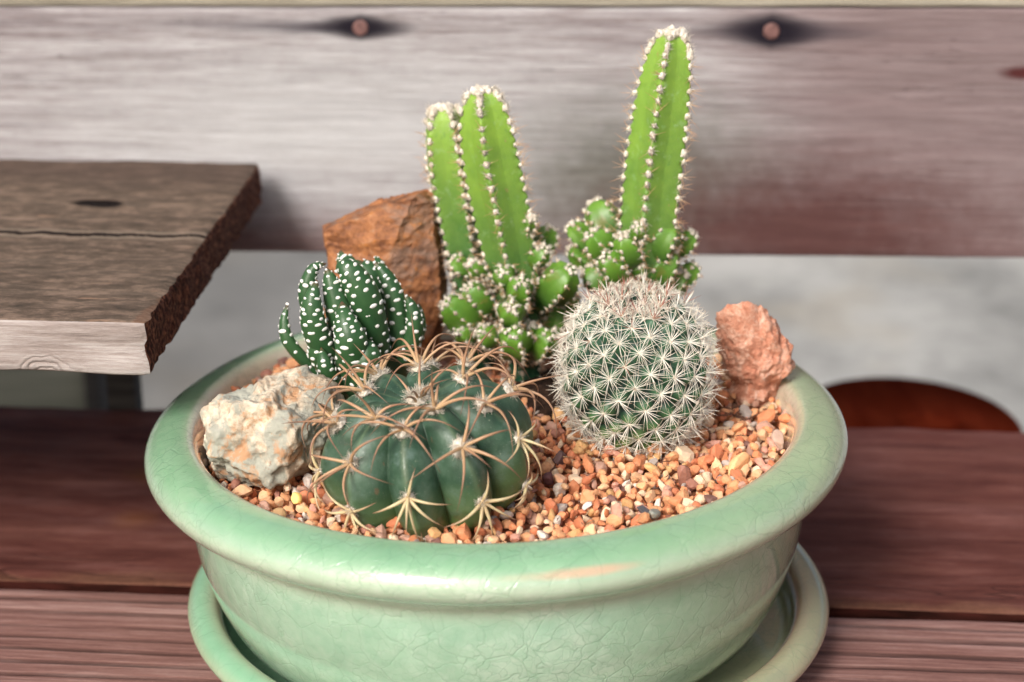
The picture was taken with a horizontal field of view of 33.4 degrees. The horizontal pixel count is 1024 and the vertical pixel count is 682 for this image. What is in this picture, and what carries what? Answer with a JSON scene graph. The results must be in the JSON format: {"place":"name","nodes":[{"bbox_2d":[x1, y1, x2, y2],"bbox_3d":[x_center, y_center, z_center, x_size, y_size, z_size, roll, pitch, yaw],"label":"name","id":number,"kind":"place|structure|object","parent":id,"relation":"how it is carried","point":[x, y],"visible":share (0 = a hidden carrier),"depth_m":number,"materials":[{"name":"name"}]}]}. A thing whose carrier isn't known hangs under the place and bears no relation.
{"place":"outdoors","nodes":[
{"label":"outdoors","id":0,"kind":"place"},
{"bbox_2d":[141,251,1023,432],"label":"floor","id":1,"kind":"structure","parent":0,"point":[958,322],"depth_m":2.15,"materials":[{"name":"concrete"}]},
{"bbox_2d":[0,370,108,409],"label":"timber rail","id":2,"kind":"object","parent":1,"relation":"on","point":[49,389],"visible":0.17,"depth_m":1.01,"materials":[{"name":"grey wood"}]},
{"bbox_2d":[0,0,1023,681],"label":"wooden bench","id":3,"kind":"object","parent":1,"relation":"on","point":[160,160],"visible":0.76,"depth_m":0.63,"materials":[{"name":"red wood"}]},
{"bbox_2d":[188,542,828,681],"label":"saucer","id":4,"kind":"object","parent":3,"relation":"on","point":[784,642],"visible":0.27,"depth_m":0.49,"materials":[{"name":"green ceramic"}]},
{"bbox_2d":[144,306,847,681],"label":"planter bowl","id":5,"kind":"object","parent":4,"relation":"on","point":[688,596],"visible":0.62,"depth_m":0.43,"materials":[{"name":"green ceramic"}]},
{"bbox_2d":[205,338,790,542],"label":"gravel","id":6,"kind":"structure","parent":5,"relation":"in","point":[611,490],"depth_m":0.46,"materials":[{"name":"orange gravel"}]},
{"bbox_2d":[200,364,344,489],"bbox_3d":[-0.065,0.025,0.468,0.042,0.030,0.029,0,20,0],"label":"cream rock","id":7,"kind":"object","parent":6,"relation":"on","point":[250,439],"visible":0.93,"depth_m":0.46,"materials":[{"name":"beige stone"}]},
{"bbox_2d":[272,507,285,516],"bbox_3d":[-0.061,0.045,0.446,0.004,0.004,0.004,0,20,0],"label":"pebble","id":8,"kind":"object","parent":6,"relation":"on","point":[280,511],"visible":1,"depth_m":0.45,"materials":[{"name":"stone"}]},
{"bbox_2d":[291,492,301,503],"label":"pebble","id":9,"kind":"object","parent":6,"relation":"on","point":[296,497],"visible":1,"depth_m":0.45,"materials":[{"name":"stone"}]},
{"bbox_2d":[278,249,426,399],"bbox_3d":[-0.044,0.003,0.499,0.032,0.061,0.042,13,23,31],"label":"spotted succulent","id":10,"kind":"object","parent":6,"relation":"on","point":[370,307],"visible":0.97,"depth_m":0.48,"materials":[{"name":"green plant"}]},
{"bbox_2d":[322,189,447,370],"bbox_3d":[-0.040,-0.015,0.538,0.040,0.067,0.018,0,20,0],"label":"rust slate rock","id":11,"kind":"object","parent":6,"relation":"on","point":[399,236],"visible":0.5,"depth_m":0.53,"materials":[{"name":"brown stone"}]},
{"bbox_2d":[282,314,566,541],"bbox_3d":[-0.024,0.023,0.453,0.077,0.059,0.077,0,20,0],"label":"ribbed cactus","id":12,"kind":"object","parent":6,"relation":"on","point":[423,446],"visible":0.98,"depth_m":0.44,"materials":[{"name":"green plant"}]},
{"bbox_2d":[263,350,744,542],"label":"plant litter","id":13,"kind":"object","parent":6,"relation":"on","point":[568,456],"visible":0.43,"depth_m":0.47,"materials":[{"name":"brown plant"}]},
{"bbox_2d":[542,472,553,484],"bbox_3d":[0.010,0.037,0.463,0.003,0.004,0.003,0,20,0],"label":"pebble","id":14,"kind":"object","parent":6,"relation":"on","point":[547,478],"visible":1,"depth_m":0.46,"materials":[{"name":"stone"}]},
{"bbox_2d":[552,450,565,464],"bbox_3d":[0.013,0.033,0.474,0.004,0.004,0.004,0,20,0],"label":"pebble","id":15,"kind":"object","parent":6,"relation":"on","point":[558,458],"visible":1,"depth_m":0.47,"materials":[{"name":"stone"}]},
{"bbox_2d":[554,473,566,482],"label":"pebble","id":16,"kind":"object","parent":6,"relation":"on","point":[559,478],"visible":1,"depth_m":0.46,"materials":[{"name":"stone"}]},
{"bbox_2d":[582,501,591,509],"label":"pebble","id":17,"kind":"object","parent":6,"relation":"on","point":[586,505],"visible":1,"depth_m":0.45,"materials":[{"name":"stone"}]},
{"bbox_2d":[545,269,725,462],"bbox_3d":[0.035,0.008,0.486,0.053,0.057,0.052,0,20,0],"label":"ball cactus","id":18,"kind":"object","parent":6,"relation":"on","point":[637,369],"visible":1,"depth_m":0.47,"materials":[{"name":"green plant"}]},
{"bbox_2d":[637,505,648,512],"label":"pebble","id":19,"kind":"object","parent":6,"relation":"on","point":[642,509],"visible":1,"depth_m":0.44,"materials":[{"name":"stone"}]},
{"bbox_2d":[649,509,660,519],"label":"pebble","id":20,"kind":"object","parent":6,"relation":"on","point":[654,514],"visible":1,"depth_m":0.44,"materials":[{"name":"stone"}]},
{"bbox_2d":[703,406,766,420],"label":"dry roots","id":21,"kind":"object","parent":6,"relation":"on","point":[736,416],"visible":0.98,"depth_m":0.50,"materials":[{"name":"brown plant"}]},
{"bbox_2d":[728,452,749,475],"bbox_3d":[0.062,0.034,0.468,0.006,0.007,0.006,0,20,0],"label":"pebble","id":22,"kind":"object","parent":6,"relation":"on","point":[740,460],"visible":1,"depth_m":0.47,"materials":[{"name":"stone"}]},
{"bbox_2d":[715,301,795,409],"bbox_3d":[0.073,0.005,0.512,0.025,0.040,0.020,0,20,0],"label":"salmon rock","id":23,"kind":"object","parent":6,"relation":"on","point":[757,346],"visible":0.98,"depth_m":0.51,"materials":[{"name":"orange stone"}]},
{"bbox_2d":[770,429,783,450],"bbox_3d":[0.075,0.028,0.484,0.004,0.005,0.005,0,20,0],"label":"pebble","id":24,"kind":"object","parent":6,"relation":"on","point":[777,438],"visible":1,"depth_m":0.48,"materials":[{"name":"stone"}]},
{"bbox_2d":[514,366,578,431],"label":"soil","id":25,"kind":"structure","parent":5,"relation":"in","point":[544,390],"depth_m":0.52,"materials":[{"name":"brown soil"}]},
{"bbox_2d":[414,84,583,382],"bbox_3d":[-0.006,-0.031,0.521,0.059,0.096,0.042,7,21,19],"label":"columnar cactus","id":26,"kind":"object","parent":25,"relation":"on","point":[498,245],"visible":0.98,"depth_m":0.52,"materials":[{"name":"green plant"}]},
{"bbox_2d":[562,24,702,299],"bbox_3d":[0.037,-0.038,0.516,0.044,0.114,0.031,0,20,0],"label":"columnar cactus","id":27,"kind":"object","parent":25,"relation":"on","point":[637,232],"visible":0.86,"depth_m":0.51,"materials":[{"name":"green plant"}]},
{"bbox_2d":[824,377,1022,432],"bbox_3d":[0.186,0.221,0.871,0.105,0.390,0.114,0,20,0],"label":"round stool","id":28,"kind":"object","parent":1,"relation":"on","point":[882,402],"visible":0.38,"depth_m":0.82,"materials":[{"name":"red paint"}]}
]}

